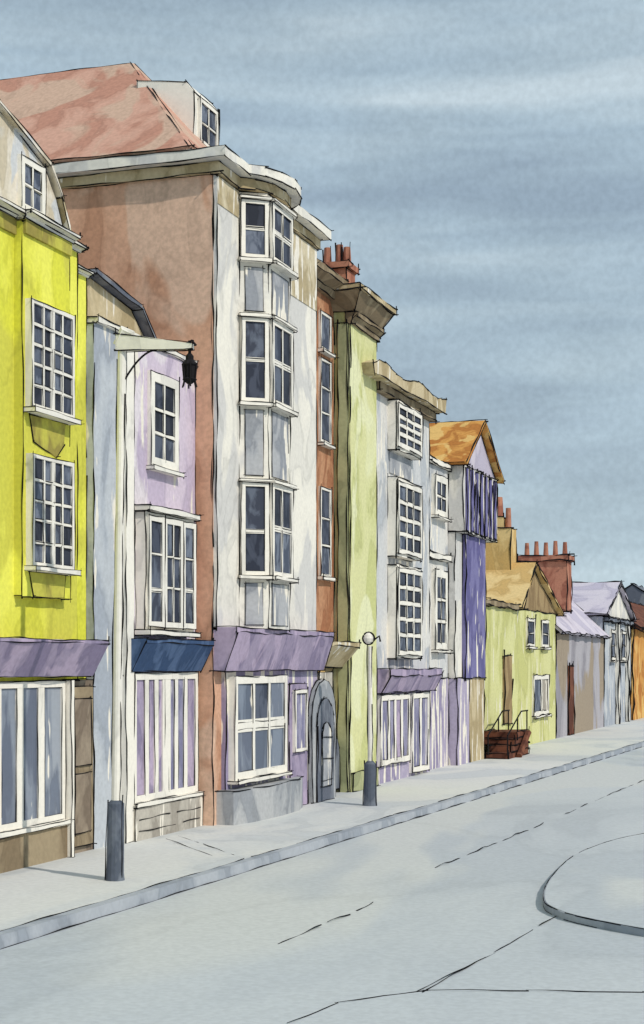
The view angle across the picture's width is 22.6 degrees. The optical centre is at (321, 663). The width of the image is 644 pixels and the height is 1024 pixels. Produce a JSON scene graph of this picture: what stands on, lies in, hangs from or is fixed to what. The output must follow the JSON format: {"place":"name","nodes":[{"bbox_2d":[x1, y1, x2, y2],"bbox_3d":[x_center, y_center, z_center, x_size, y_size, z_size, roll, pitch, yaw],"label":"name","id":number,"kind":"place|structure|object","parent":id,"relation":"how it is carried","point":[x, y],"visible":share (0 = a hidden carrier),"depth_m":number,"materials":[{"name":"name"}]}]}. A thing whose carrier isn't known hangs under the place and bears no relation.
{"place":"outdoors","nodes":[
{"label":"outdoors","id":0,"kind":"place"},
{"bbox_2d":[0,747,643,1023],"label":"road","id":1,"kind":"structure","parent":0,"point":[213,953],"depth_m":15.46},
{"bbox_2d":[278,780,643,1022],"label":"road markings","id":2,"kind":"object","parent":1,"relation":"on","point":[452,973],"visible":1,"depth_m":13.23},
{"bbox_2d":[543,833,643,936],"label":"traffic island","id":3,"kind":"structure","parent":1,"relation":"on","point":[601,886],"depth_m":18.53,"materials":[{"name":"concrete"}]},
{"bbox_2d":[0,718,643,948],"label":"pavement","id":4,"kind":"structure","parent":0,"point":[42,899],"depth_m":23.08,"materials":[{"name":"concrete"}]},
{"bbox_2d":[0,99,109,873],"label":"yellow townhouse","id":5,"kind":"structure","parent":4,"relation":"on","point":[51,656],"depth_m":20.50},
{"bbox_2d":[2,688,36,823],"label":"shop window panes","id":6,"kind":"structure","parent":5,"relation":"in","point":[30,694],"depth_m":20.00,"materials":[{"name":"grey glass"}]},
{"bbox_2d":[0,681,64,831],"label":"shop window frames","id":7,"kind":"structure","parent":5,"relation":"in","point":[40,685],"depth_m":20.51,"materials":[{"name":"white paint"}]},
{"bbox_2d":[17,154,74,569],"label":"window frames","id":8,"kind":"structure","parent":5,"relation":"in","point":[29,329],"depth_m":20.51,"materials":[{"name":"white paint"}]},
{"bbox_2d":[34,346,60,543],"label":"window panes","id":9,"kind":"structure","parent":5,"relation":"in","point":[37,351],"depth_m":20.65,"materials":[{"name":"blue glass"}]},
{"bbox_2d":[25,164,70,561],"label":"window panes","id":10,"kind":"structure","parent":5,"relation":"in","point":[37,370],"depth_m":20.48,"materials":[{"name":"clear glass"}]},
{"bbox_2d":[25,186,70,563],"bbox_3d":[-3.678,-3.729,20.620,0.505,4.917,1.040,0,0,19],"label":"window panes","id":11,"kind":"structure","parent":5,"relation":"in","point":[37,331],"depth_m":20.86,"materials":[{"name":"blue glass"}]},
{"bbox_2d":[34,330,70,565],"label":"window panes","id":12,"kind":"structure","parent":5,"relation":"in","point":[67,382],"depth_m":20.45,"materials":[{"name":"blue glass"}]},
{"bbox_2d":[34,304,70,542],"bbox_3d":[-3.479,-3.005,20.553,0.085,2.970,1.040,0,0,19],"label":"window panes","id":13,"kind":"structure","parent":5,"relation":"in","point":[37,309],"depth_m":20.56,"materials":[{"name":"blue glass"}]},
{"bbox_2d":[45,688,59,815],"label":"shop window panes","id":14,"kind":"structure","parent":5,"relation":"in","point":[52,695],"depth_m":20.91,"materials":[{"name":"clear glass"}]},
{"bbox_2d":[74,698,90,833],"bbox_3d":[-3.223,1.360,21.680,0.020,1.800,0.480,0,0,19],"label":"door panel","id":15,"kind":"structure","parent":5,"relation":"in","point":[82,706],"depth_m":21.70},
{"bbox_2d":[74,687,92,846],"bbox_3d":[-3.256,1.375,21.692,0.050,2.130,0.680,0,0,19],"label":"shop door","id":16,"kind":"structure","parent":5,"relation":"in","point":[85,838],"depth_m":21.82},
{"bbox_2d":[86,323,117,848],"bbox_3d":[-6.317,-0.915,23.587,6.980,7.550,0.760,0,0,19],"label":"side strip","id":17,"kind":"object","parent":4,"relation":"on","point":[101,353],"visible":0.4,"depth_m":22.34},
{"bbox_2d":[121,351,133,842],"bbox_3d":[-2.774,-1.075,22.954,0.100,7.230,0.260,0,0,19],"label":"pilaster","id":18,"kind":"object","parent":4,"relation":"on","point":[128,696],"visible":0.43,"depth_m":22.91,"materials":[{"name":"white paint"}]},
{"bbox_2d":[105,326,197,880],"bbox_3d":[-1.992,-0.713,18.804,1.171,6.514,0.238,0,0,19],"label":"street lamp","id":19,"kind":"object","parent":4,"relation":"on","point":[126,339],"visible":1,"depth_m":18.89,"materials":[{"name":"metal"}]},
{"bbox_2d":[0,62,336,825],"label":"tall brick townhouse","id":20,"kind":"structure","parent":4,"relation":"on","point":[184,222],"depth_m":26.24,"materials":[{"name":"paint"}]},
{"bbox_2d":[209,110,280,528],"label":"window panes","id":21,"kind":"structure","parent":20,"relation":"in","point":[254,330],"depth_m":26.27,"materials":[{"name":"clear glass"}]},
{"bbox_2d":[238,731,251,771],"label":"shop window panes","id":22,"kind":"structure","parent":20,"relation":"in","point":[244,738],"depth_m":26.14,"materials":[{"name":"blue glass"}]},
{"bbox_2d":[198,97,292,577],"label":"window frames","id":23,"kind":"structure","parent":20,"relation":"in","point":[268,323],"depth_m":26.38,"materials":[{"name":"white paint"}]},
{"bbox_2d":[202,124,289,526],"bbox_3d":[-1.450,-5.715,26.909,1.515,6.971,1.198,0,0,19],"label":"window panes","id":24,"kind":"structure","parent":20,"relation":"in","point":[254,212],"depth_m":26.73,"materials":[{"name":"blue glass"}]},
{"bbox_2d":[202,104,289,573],"bbox_3d":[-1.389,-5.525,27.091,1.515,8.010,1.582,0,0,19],"label":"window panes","id":25,"kind":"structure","parent":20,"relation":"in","point":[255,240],"depth_m":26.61,"materials":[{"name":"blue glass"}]},
{"bbox_2d":[210,131,289,361],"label":"window panes","id":26,"kind":"structure","parent":20,"relation":"in","point":[212,136],"depth_m":26.80,"materials":[{"name":"blue glass"}]},
{"bbox_2d":[228,676,286,780],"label":"shop window frames","id":27,"kind":"structure","parent":20,"relation":"in","point":[252,725],"depth_m":26.45,"materials":[{"name":"white paint"}]},
{"bbox_2d":[238,684,283,768],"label":"shop window panes","id":28,"kind":"structure","parent":20,"relation":"in","point":[244,690],"depth_m":26.84,"materials":[{"name":"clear glass"}]},
{"bbox_2d":[255,683,266,718],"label":"shop window panes","id":29,"kind":"structure","parent":20,"relation":"in","point":[260,688],"depth_m":26.84,"materials":[{"name":"blue glass"}]},
{"bbox_2d":[246,242,289,570],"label":"window panes","id":30,"kind":"structure","parent":20,"relation":"in","point":[255,371],"depth_m":26.27,"materials":[{"name":"grey glass"}]},
{"bbox_2d":[271,683,283,716],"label":"shop window panes","id":31,"kind":"structure","parent":20,"relation":"in","point":[277,689],"depth_m":27.61,"materials":[{"name":"blue glass"}]},
{"bbox_2d":[287,684,306,804],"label":"wall","id":32,"kind":"structure","parent":20,"relation":"in","point":[298,761],"depth_m":28.66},
{"bbox_2d":[316,698,333,801],"bbox_3d":[0.060,1.588,29.971,0.025,1.905,0.950,0,0,19],"label":"archway door","id":33,"kind":"structure","parent":20,"relation":"in","point":[325,714],"depth_m":29.89,"materials":[{"name":"wood"}]},
{"bbox_2d":[134,796,202,841],"bbox_3d":[-2.337,2.360,24.220,0.140,0.600,2.460,0,0,19],"label":"stall riser","id":34,"kind":"object","parent":4,"relation":"on","point":[175,816],"visible":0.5,"depth_m":24.09,"materials":[{"name":"stone"}]},
{"bbox_2d":[134,791,202,807],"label":"shop window sills","id":35,"kind":"structure","parent":34,"relation":"on","point":[155,802],"depth_m":24.04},
{"bbox_2d":[333,312,375,791],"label":"walls","id":36,"kind":"structure","parent":4,"relation":"on","point":[362,451],"depth_m":32.60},
{"bbox_2d":[338,323,347,791],"bbox_3d":[0.417,-2.100,31.964,0.200,9.280,0.055,0,0,19],"label":"side pilaster","id":37,"kind":"object","parent":36,"relation":"attached to","point":[343,545],"visible":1,"depth_m":31.94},
{"bbox_2d":[330,289,392,327],"bbox_3d":[-1.567,-7.152,33.499,5.660,0.325,2.400,0,0,19],"label":"cornice cove","id":38,"kind":"object","parent":36,"relation":"on","point":[378,314],"visible":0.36,"depth_m":31.95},
{"bbox_2d":[333,267,354,282],"bbox_3d":[0.295,-7.600,33.137,0.620,0.920,0.600,0,0,19],"label":"chimney","id":39,"kind":"object","parent":38,"relation":"on","point":[341,272],"visible":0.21,"depth_m":32.83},
{"bbox_2d":[324,260,358,274],"bbox_3d":[0.295,-8.120,33.137,0.740,0.120,0.720,0,0,19],"label":"chimney cap","id":40,"kind":"object","parent":39,"relation":"on","point":[341,264],"visible":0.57,"depth_m":32.78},
{"bbox_2d":[324,244,350,261],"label":"chimney pots","id":41,"kind":"object","parent":40,"relation":"on","point":[338,253],"visible":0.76,"depth_m":33.05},
{"bbox_2d":[337,283,395,313],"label":"cornice","id":42,"kind":"structure","parent":38,"relation":"on","point":[384,303],"depth_m":32.02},
{"bbox_2d":[345,312,383,339],"bbox_3d":[0.872,-6.855,32.800,0.250,0.230,1.870,0,0,19],"label":"frieze","id":43,"kind":"object","parent":36,"relation":"attached to","point":[360,323],"visible":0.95,"depth_m":32.52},
{"bbox_2d":[333,282,398,791],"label":"ink lines","id":44,"kind":"object","parent":36,"relation":"attached to","point":[348,488],"visible":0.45,"depth_m":31.95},
{"bbox_2d":[351,768,377,791],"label":"plinth","id":45,"kind":"structure","parent":4,"relation":"on","point":[358,780],"depth_m":32.27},
{"bbox_2d":[362,631,380,805],"bbox_3d":[0.884,1.000,28.942,0.301,3.168,0.256,0,0,-17],"label":"street lamp","id":46,"kind":"object","parent":4,"relation":"on","point":[370,775],"visible":1,"depth_m":28.89,"materials":[{"name":"metal"}]},
{"bbox_2d":[361,359,446,783],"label":"grey townhouse","id":47,"kind":"structure","parent":4,"relation":"on","point":[409,678],"depth_m":35.29,"materials":[{"name":"grey painted plaster"},{"name":"white paint"},{"name":"glass"}]},
{"bbox_2d":[377,693,409,765],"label":"shop window frames","id":48,"kind":"structure","parent":47,"relation":"in","point":[395,697],"depth_m":34.82,"materials":[{"name":"white paint"}]},
{"bbox_2d":[383,699,406,759],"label":"shop window panes","id":49,"kind":"structure","parent":47,"relation":"in","point":[404,700],"depth_m":34.84,"materials":[{"name":"purple glass"}]},
{"bbox_2d":[396,700,399,756],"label":"shop window panes","id":50,"kind":"structure","parent":47,"relation":"in","point":[397,701],"depth_m":35.36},
{"bbox_2d":[396,402,421,655],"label":"window frames","id":51,"kind":"structure","parent":47,"relation":"in","point":[406,447],"depth_m":35.48,"materials":[{"name":"white paint"}]},
{"bbox_2d":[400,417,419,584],"bbox_3d":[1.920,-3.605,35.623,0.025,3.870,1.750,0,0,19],"label":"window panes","id":52,"kind":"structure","parent":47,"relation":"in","point":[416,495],"depth_m":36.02,"materials":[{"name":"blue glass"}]},
{"bbox_2d":[400,408,419,631],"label":"window panes","id":53,"kind":"structure","parent":47,"relation":"in","point":[416,544],"depth_m":35.70,"materials":[{"name":"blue glass"}]},
{"bbox_2d":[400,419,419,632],"bbox_3d":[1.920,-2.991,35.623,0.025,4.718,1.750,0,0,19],"label":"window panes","id":54,"kind":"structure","parent":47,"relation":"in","point":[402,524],"depth_m":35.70,"materials":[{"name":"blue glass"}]},
{"bbox_2d":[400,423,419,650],"bbox_3d":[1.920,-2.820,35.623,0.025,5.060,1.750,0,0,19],"label":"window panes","id":55,"kind":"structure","parent":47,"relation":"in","point":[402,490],"depth_m":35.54,"materials":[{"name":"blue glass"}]},
{"bbox_2d":[400,504,419,650],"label":"window panes","id":56,"kind":"structure","parent":47,"relation":"in","point":[402,508],"depth_m":35.23,"materials":[{"name":"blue glass"}]},
{"bbox_2d":[430,678,447,769],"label":"shop wall","id":57,"kind":"structure","parent":4,"relation":"on","point":[439,731],"depth_m":39.57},
{"bbox_2d":[429,464,447,677],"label":"walls","id":58,"kind":"structure","parent":57,"relation":"on","point":[438,536],"depth_m":39.34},
{"bbox_2d":[432,473,447,649],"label":"window frames","id":59,"kind":"structure","parent":58,"relation":"in","point":[441,573],"depth_m":39.23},
{"bbox_2d":[437,577,444,642],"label":"window panes","id":60,"kind":"object","parent":59,"relation":"in","point":[438,609],"visible":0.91,"depth_m":39.33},
{"bbox_2d":[429,419,505,765],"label":"ink lines","id":61,"kind":"object","parent":58,"relation":"attached to","point":[484,513],"visible":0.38,"depth_m":41.02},
{"bbox_2d":[484,710,531,758],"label":"entrance steps","id":62,"kind":"structure","parent":4,"relation":"on","point":[507,744],"depth_m":43.94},
{"bbox_2d":[484,497,566,754],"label":"green cottage","id":63,"kind":"structure","parent":4,"relation":"on","point":[524,610],"depth_m":50.45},
{"bbox_2d":[503,656,511,722],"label":"door","id":64,"kind":"structure","parent":63,"relation":"in","point":[508,660],"depth_m":47.53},
{"bbox_2d":[526,618,548,715],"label":"window frames","id":65,"kind":"structure","parent":63,"relation":"in","point":[536,677],"depth_m":52.02,"materials":[{"name":"white paint"}]},
{"bbox_2d":[528,622,547,644],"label":"window panes","id":66,"kind":"structure","parent":63,"relation":"in","point":[531,624],"depth_m":51.21,"materials":[{"name":"glass"}]},
{"bbox_2d":[556,633,603,737],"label":"walls","id":67,"kind":"structure","parent":4,"relation":"on","point":[585,654],"depth_m":60.29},
{"bbox_2d":[517,552,611,736],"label":"ink lines","id":68,"kind":"object","parent":67,"relation":"attached to","point":[580,635],"visible":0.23,"depth_m":58.12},
{"bbox_2d":[567,666,573,735],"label":"door","id":69,"kind":"structure","parent":67,"relation":"attached to","point":[571,715],"depth_m":57.68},
{"bbox_2d":[555,601,609,637],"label":"roof","id":70,"kind":"structure","parent":67,"relation":"on","point":[578,619],"depth_m":60.94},
{"bbox_2d":[538,560,570,610],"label":"chimney","id":71,"kind":"object","parent":70,"relation":"on","point":[556,573],"visible":0.5,"depth_m":58.35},
{"bbox_2d":[517,555,573,561],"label":"chimney cap","id":72,"kind":"object","parent":71,"relation":"on","point":[537,558],"visible":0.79,"depth_m":58.41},
{"bbox_2d":[524,541,567,554],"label":"chimney pots","id":73,"kind":"object","parent":72,"relation":"on","point":[545,551],"visible":0.79,"depth_m":58.90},
{"bbox_2d":[590,616,630,726],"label":"walls","id":74,"kind":"structure","parent":4,"relation":"on","point":[609,704],"depth_m":66.92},
{"bbox_2d":[572,580,637,723],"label":"ink lines","id":75,"kind":"object","parent":74,"relation":"attached to","point":[627,631],"visible":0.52,"depth_m":68.42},
{"bbox_2d":[610,629,625,660],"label":"window frames","id":76,"kind":"structure","parent":74,"relation":"attached to","point":[611,632],"depth_m":69.51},
{"bbox_2d":[609,592,630,620],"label":"gable","id":77,"kind":"structure","parent":74,"relation":"on","point":[618,609],"depth_m":69.38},
{"bbox_2d":[571,582,635,620],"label":"roof","id":78,"kind":"structure","parent":77,"relation":"on","point":[594,597],"depth_m":67.38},
{"bbox_2d":[615,623,629,723],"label":"pilasters","id":79,"kind":"object","parent":74,"relation":"attached to","point":[616,682],"visible":0.71,"depth_m":68.34,"materials":[{"name":"white paint"}]},
{"bbox_2d":[631,629,643,719],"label":"walls","id":80,"kind":"structure","parent":4,"relation":"on","point":[638,665],"depth_m":74.45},
{"bbox_2d":[630,601,643,719],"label":"ink lines","id":81,"kind":"object","parent":80,"relation":"attached to","point":[641,629],"visible":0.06,"depth_m":72.72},
{"bbox_2d":[631,603,643,628],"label":"roof","id":82,"kind":"structure","parent":80,"relation":"on","point":[638,610],"depth_m":83.15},
{"bbox_2d":[0,0,643,587],"label":"sky","id":83,"kind":"structure","parent":0,"point":[479,164],"materials":[{"name":"grey"}]},
{"bbox_2d":[448,678,468,764],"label":"bay ground","id":84,"kind":"structure","parent":0,"point":[462,747],"depth_m":40.56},
{"bbox_2d":[448,532,461,677],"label":"bay return","id":85,"kind":"object","parent":84,"relation":"on","point":[455,589],"visible":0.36,"depth_m":40.42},
{"bbox_2d":[469,678,483,762],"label":"bay ground","id":86,"kind":"structure","parent":0,"point":[476,716],"depth_m":42.34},
{"bbox_2d":[462,535,484,677],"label":"bay","id":87,"kind":"object","parent":86,"relation":"on","point":[474,611],"visible":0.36,"depth_m":41.95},
{"bbox_2d":[448,465,496,541],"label":"bay","id":88,"kind":"object","parent":87,"relation":"on","point":[455,501],"visible":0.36,"depth_m":40.37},
{"bbox_2d":[465,467,495,538],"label":"timber studs","id":89,"kind":"object","parent":88,"relation":"attached to","point":[472,501],"visible":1,"depth_m":41.68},
{"bbox_2d":[469,436,494,478],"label":"gable","id":90,"kind":"structure","parent":88,"relation":"on","point":[479,459],"depth_m":42.40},
{"bbox_2d":[429,420,503,483],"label":"roof","id":91,"kind":"structure","parent":90,"relation":"on","point":[453,442],"depth_m":41.46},
{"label":"base walls","id":92,"kind":"object","parent":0,"visible":0},
{"bbox_2d":[316,291,333,640],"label":"walls","id":93,"kind":"structure","parent":92,"relation":"on","point":[325,589],"depth_m":31.55,"materials":[{"name":"paint"}]},
{"bbox_2d":[318,310,330,576],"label":"window frames","id":94,"kind":"structure","parent":93,"relation":"in","point":[320,544],"depth_m":31.17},
{"bbox_2d":[322,361,328,543],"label":"window panes","id":95,"kind":"object","parent":94,"relation":"in","point":[325,436],"visible":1,"depth_m":31.49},
{"bbox_2d":[322,315,328,574],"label":"window panes","id":96,"kind":"object","parent":94,"relation":"in","point":[325,344],"visible":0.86,"depth_m":31.49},
{"bbox_2d":[318,348,334,580],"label":"window sills","id":97,"kind":"structure","parent":93,"relation":"attached to","point":[327,447],"depth_m":31.35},
{"bbox_2d":[317,259,347,298],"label":"cornice","id":98,"kind":"structure","parent":93,"relation":"attached to","point":[328,279],"depth_m":31.00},
{"bbox_2d":[317,242,361,791],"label":"ink lines","id":99,"kind":"object","parent":93,"relation":"attached to","point":[335,357],"visible":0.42,"depth_m":31.74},
{"bbox_2d":[325,642,359,666],"bbox_3d":[0.116,-0.180,30.992,0.650,0.480,2.020,0,0,19],"label":"fascia board","id":100,"kind":"object","parent":93,"relation":"attached to","point":[340,656],"visible":0.35,"depth_m":31.19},
{"label":"ground","id":101,"kind":"structure","parent":0,"visible":0},
{"bbox_2d":[625,583,643,604],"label":"distant terrace","id":102,"kind":"structure","parent":101,"relation":"on","point":[635,592],"depth_m":95.39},
{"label":"lower walls","id":103,"kind":"object","parent":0,"visible":0},
{"bbox_2d":[134,352,194,672],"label":"walls","id":104,"kind":"structure","parent":103,"relation":"on","point":[158,489],"depth_m":24.30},
{"bbox_2d":[87,279,142,335],"bbox_3d":[-4.025,-5.180,24.250,1.900,0.820,2.800,0,0,19],"label":"dormer front","id":105,"kind":"object","parent":104,"relation":"on","point":[102,302],"visible":0.12,"depth_m":23.82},
{"bbox_2d":[87,269,155,337],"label":"dormer roof","id":106,"kind":"structure","parent":105,"relation":"on","point":[139,315],"depth_m":24.23,"materials":[{"name":"stone"}]},
{"bbox_2d":[87,316,195,361],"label":"parapet","id":107,"kind":"structure","parent":104,"relation":"on","point":[95,319],"depth_m":22.48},
{"bbox_2d":[87,267,215,843],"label":"ink lines","id":108,"kind":"object","parent":104,"relation":"attached to","point":[165,628],"visible":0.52,"depth_m":23.66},
{"bbox_2d":[135,511,193,631],"bbox_3d":[-2.342,-1.355,24.143,0.160,1.730,1.770,0,0,19],"label":"bay","id":109,"kind":"object","parent":104,"relation":"attached to","point":[140,568],"visible":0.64,"depth_m":23.31,"materials":[{"name":"white paint"}]},
{"bbox_2d":[135,505,199,520],"bbox_3d":[-2.301,-2.261,24.124,0.250,0.078,1.860,0,0,19],"label":"bay head","id":110,"kind":"object","parent":109,"relation":"attached to","point":[165,510],"visible":0.71,"depth_m":23.83},
{"bbox_2d":[135,630,199,636],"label":"bay sill","id":111,"kind":"structure","parent":109,"relation":"attached to","point":[142,632],"depth_m":23.77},
{"bbox_2d":[146,465,183,476],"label":"window sills","id":112,"kind":"structure","parent":104,"relation":"attached to","point":[157,468],"depth_m":24.04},
{"bbox_2d":[146,370,195,628],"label":"window frames","id":113,"kind":"structure","parent":104,"relation":"attached to","point":[154,377],"depth_m":24.02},
{"bbox_2d":[152,382,178,621],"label":"window panes","id":114,"kind":"object","parent":113,"relation":"in","point":[156,537],"visible":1,"depth_m":23.95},
{"bbox_2d":[155,386,178,556],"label":"window panes","id":115,"kind":"object","parent":113,"relation":"in","point":[169,419],"visible":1,"depth_m":24.31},
{"bbox_2d":[155,435,178,587],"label":"window panes","id":116,"kind":"object","parent":113,"relation":"in","point":[158,446],"visible":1,"depth_m":24.09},
{"bbox_2d":[152,438,191,623],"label":"window panes","id":117,"kind":"object","parent":113,"relation":"in","point":[156,583],"visible":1,"depth_m":24.04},
{"bbox_2d":[167,524,191,557],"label":"window panes","id":118,"kind":"object","parent":113,"relation":"in","point":[188,541],"visible":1,"depth_m":24.64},
{"bbox_2d":[131,639,213,671],"bbox_3d":[-2.299,-0.125,24.144,0.440,0.470,2.500,0,0,19],"label":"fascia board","id":119,"kind":"object","parent":104,"relation":"attached to","point":[159,655],"visible":0.82,"depth_m":23.86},
{"bbox_2d":[134,672,197,802],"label":"shop window frames","id":120,"kind":"structure","parent":103,"relation":"attached to","point":[167,790],"depth_m":24.20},
{"bbox_2d":[137,679,193,795],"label":"shop window panes","id":121,"kind":"object","parent":120,"relation":"in","point":[140,737],"visible":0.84,"depth_m":23.77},
{"bbox_2d":[171,679,182,788],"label":"shop window panes","id":122,"kind":"object","parent":120,"relation":"in","point":[180,710],"visible":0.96,"depth_m":24.71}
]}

